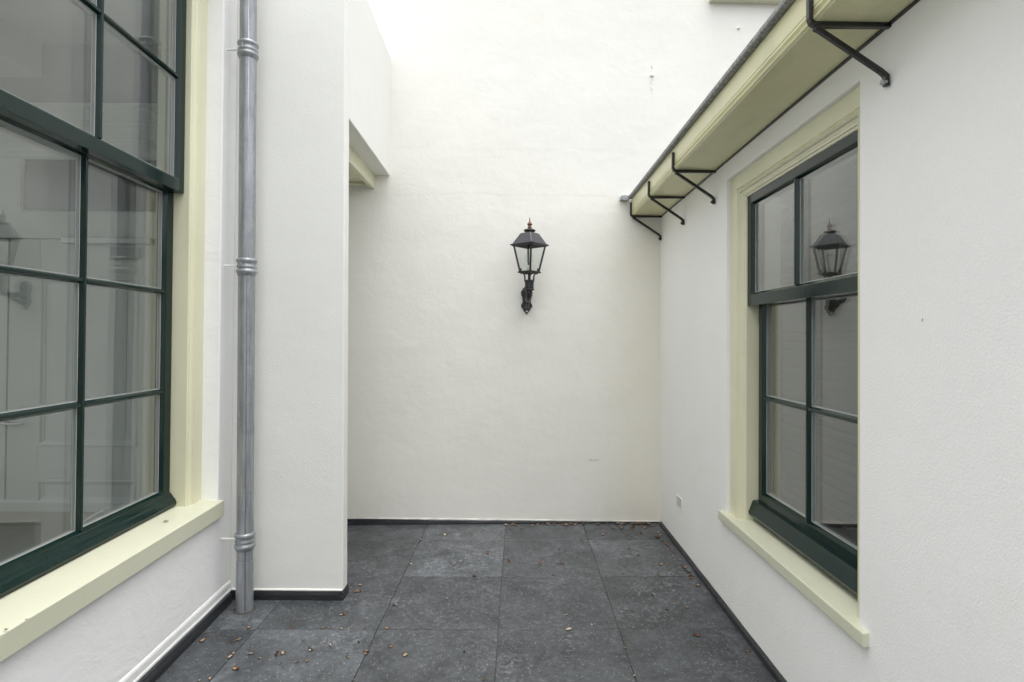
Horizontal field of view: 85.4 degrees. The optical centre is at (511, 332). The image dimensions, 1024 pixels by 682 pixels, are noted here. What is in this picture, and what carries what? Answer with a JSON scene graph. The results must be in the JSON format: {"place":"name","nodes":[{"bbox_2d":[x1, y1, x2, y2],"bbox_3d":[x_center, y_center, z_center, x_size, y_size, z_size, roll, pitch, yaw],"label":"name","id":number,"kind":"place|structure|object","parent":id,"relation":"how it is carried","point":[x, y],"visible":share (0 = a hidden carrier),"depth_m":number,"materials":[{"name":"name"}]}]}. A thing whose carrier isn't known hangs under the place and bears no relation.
{"place":"outdoors","nodes":[
{"label":"outdoors","id":0,"kind":"place"},
{"bbox_2d":[0,147,156,511],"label":"panelled door","id":1,"kind":"structure","parent":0,"point":[37,208],"depth_m":4.30,"materials":[{"name":"white painted wood"}]},
{"bbox_2d":[0,239,10,499],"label":"door leaf","id":2,"kind":"structure","parent":1,"relation":"in","point":[4,243],"depth_m":4.30,"materials":[{"name":"white"}]},
{"bbox_2d":[6,239,154,501],"bbox_3d":[-3.306,0.332,4.312,1.187,2.102,0.048,0,-1,0],"label":"door leaf","id":3,"kind":"structure","parent":1,"relation":"in","point":[119,358],"depth_m":4.30,"materials":[{"name":"white"}]},
{"bbox_2d":[155,523,775,681],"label":"paving","id":4,"kind":"structure","parent":0,"point":[537,642],"depth_m":2.88,"materials":[{"name":"stone"}]},
{"bbox_2d":[0,0,237,681],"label":"house","id":5,"kind":"structure","parent":4,"relation":"on","point":[138,590],"depth_m":2.69,"materials":[{"name":"paint"}]},
{"bbox_2d":[0,0,158,561],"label":"interior room","id":6,"kind":"object","parent":5,"relation":"attached to","point":[45,55],"visible":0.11,"depth_m":4.32,"materials":[{"name":"beige"}]},
{"bbox_2d":[83,504,126,522],"bbox_3d":[-1.858,0.829,2.541,0.022,0.057,0.402,0,-1,0],"label":"cable","id":7,"kind":"object","parent":5,"relation":"on","point":[103,510],"visible":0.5,"depth_m":2.51,"materials":[{"name":"white plastic"}]},
{"bbox_2d":[0,0,223,662],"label":"window","id":8,"kind":"structure","parent":5,"relation":"in","point":[47,583],"depth_m":2.56,"materials":[{"name":"beige paint"}]},
{"bbox_2d":[221,0,258,614],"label":"drainpipe","id":9,"kind":"object","parent":5,"relation":"attached to","point":[246,272],"visible":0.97,"depth_m":2.95,"materials":[{"name":"galvanised zinc"}]},
{"bbox_2d":[230,0,390,600],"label":"partition wall","id":10,"kind":"structure","parent":4,"relation":"on","point":[323,88],"depth_m":3.11,"materials":[{"name":"paint"}]},
{"bbox_2d":[349,145,374,188],"bbox_3d":[-1.458,-0.170,3.763,0.762,3.400,1.139,0,-1,0],"label":"alcove","id":11,"kind":"object","parent":10,"relation":"in","point":[359,170],"visible":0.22,"depth_m":4.05,"materials":[{"name":"paint"}]},
{"bbox_2d":[347,0,781,525],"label":"boundary wall","id":12,"kind":"structure","parent":4,"relation":"on","point":[477,394],"depth_m":4.37,"materials":[{"name":"plaster"},{"name":"slate"}]},
{"bbox_2d":[510,217,548,313],"bbox_3d":[0.127,-0.502,4.224,0.295,0.718,0.294,0,-1,42],"label":"wall lantern","id":13,"kind":"object","parent":12,"relation":"attached to","point":[529,238],"depth_m":4.15,"materials":[{"name":"grey metal"}]},
{"bbox_2d":[709,0,781,4],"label":"window","id":14,"kind":"structure","parent":12,"relation":"in","point":[767,2],"depth_m":4.43,"materials":[{"name":"beige paint"}]},
{"bbox_2d":[659,0,1023,681],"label":"outbuilding","id":15,"kind":"structure","parent":4,"relation":"on","point":[923,581],"depth_m":1.71,"materials":[{"name":"paint"}]},
{"bbox_2d":[676,494,681,510],"bbox_3d":[1.162,1.182,3.856,0.009,0.078,0.122,0,-1,0],"label":"air vent","id":16,"kind":"object","parent":15,"relation":"attached to","point":[678,502],"visible":1,"depth_m":3.85,"materials":[{"name":"paint"}]},
{"bbox_2d":[620,0,920,239],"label":"box gutter","id":17,"kind":"object","parent":15,"relation":"attached to","point":[793,53],"visible":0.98,"depth_m":2.17,"materials":[{"name":"beige paint"}]},
{"bbox_2d":[718,86,868,647],"bbox_3d":[1.274,0.095,2.429,0.288,1.851,1.281,0,-1,0],"label":"window","id":18,"kind":"structure","parent":15,"relation":"in","point":[822,564],"depth_m":2.57,"materials":[{"name":"beige paint"}]},
{"bbox_2d":[780,157,857,545],"bbox_3d":[1.387,0.045,2.385,0.006,1.667,1.072,0,-1,1],"label":"venetian blind","id":19,"kind":"object","parent":15,"relation":"hanging from","point":[831,223],"visible":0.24,"depth_m":2.44,"materials":[{"name":"grey"}]}
]}

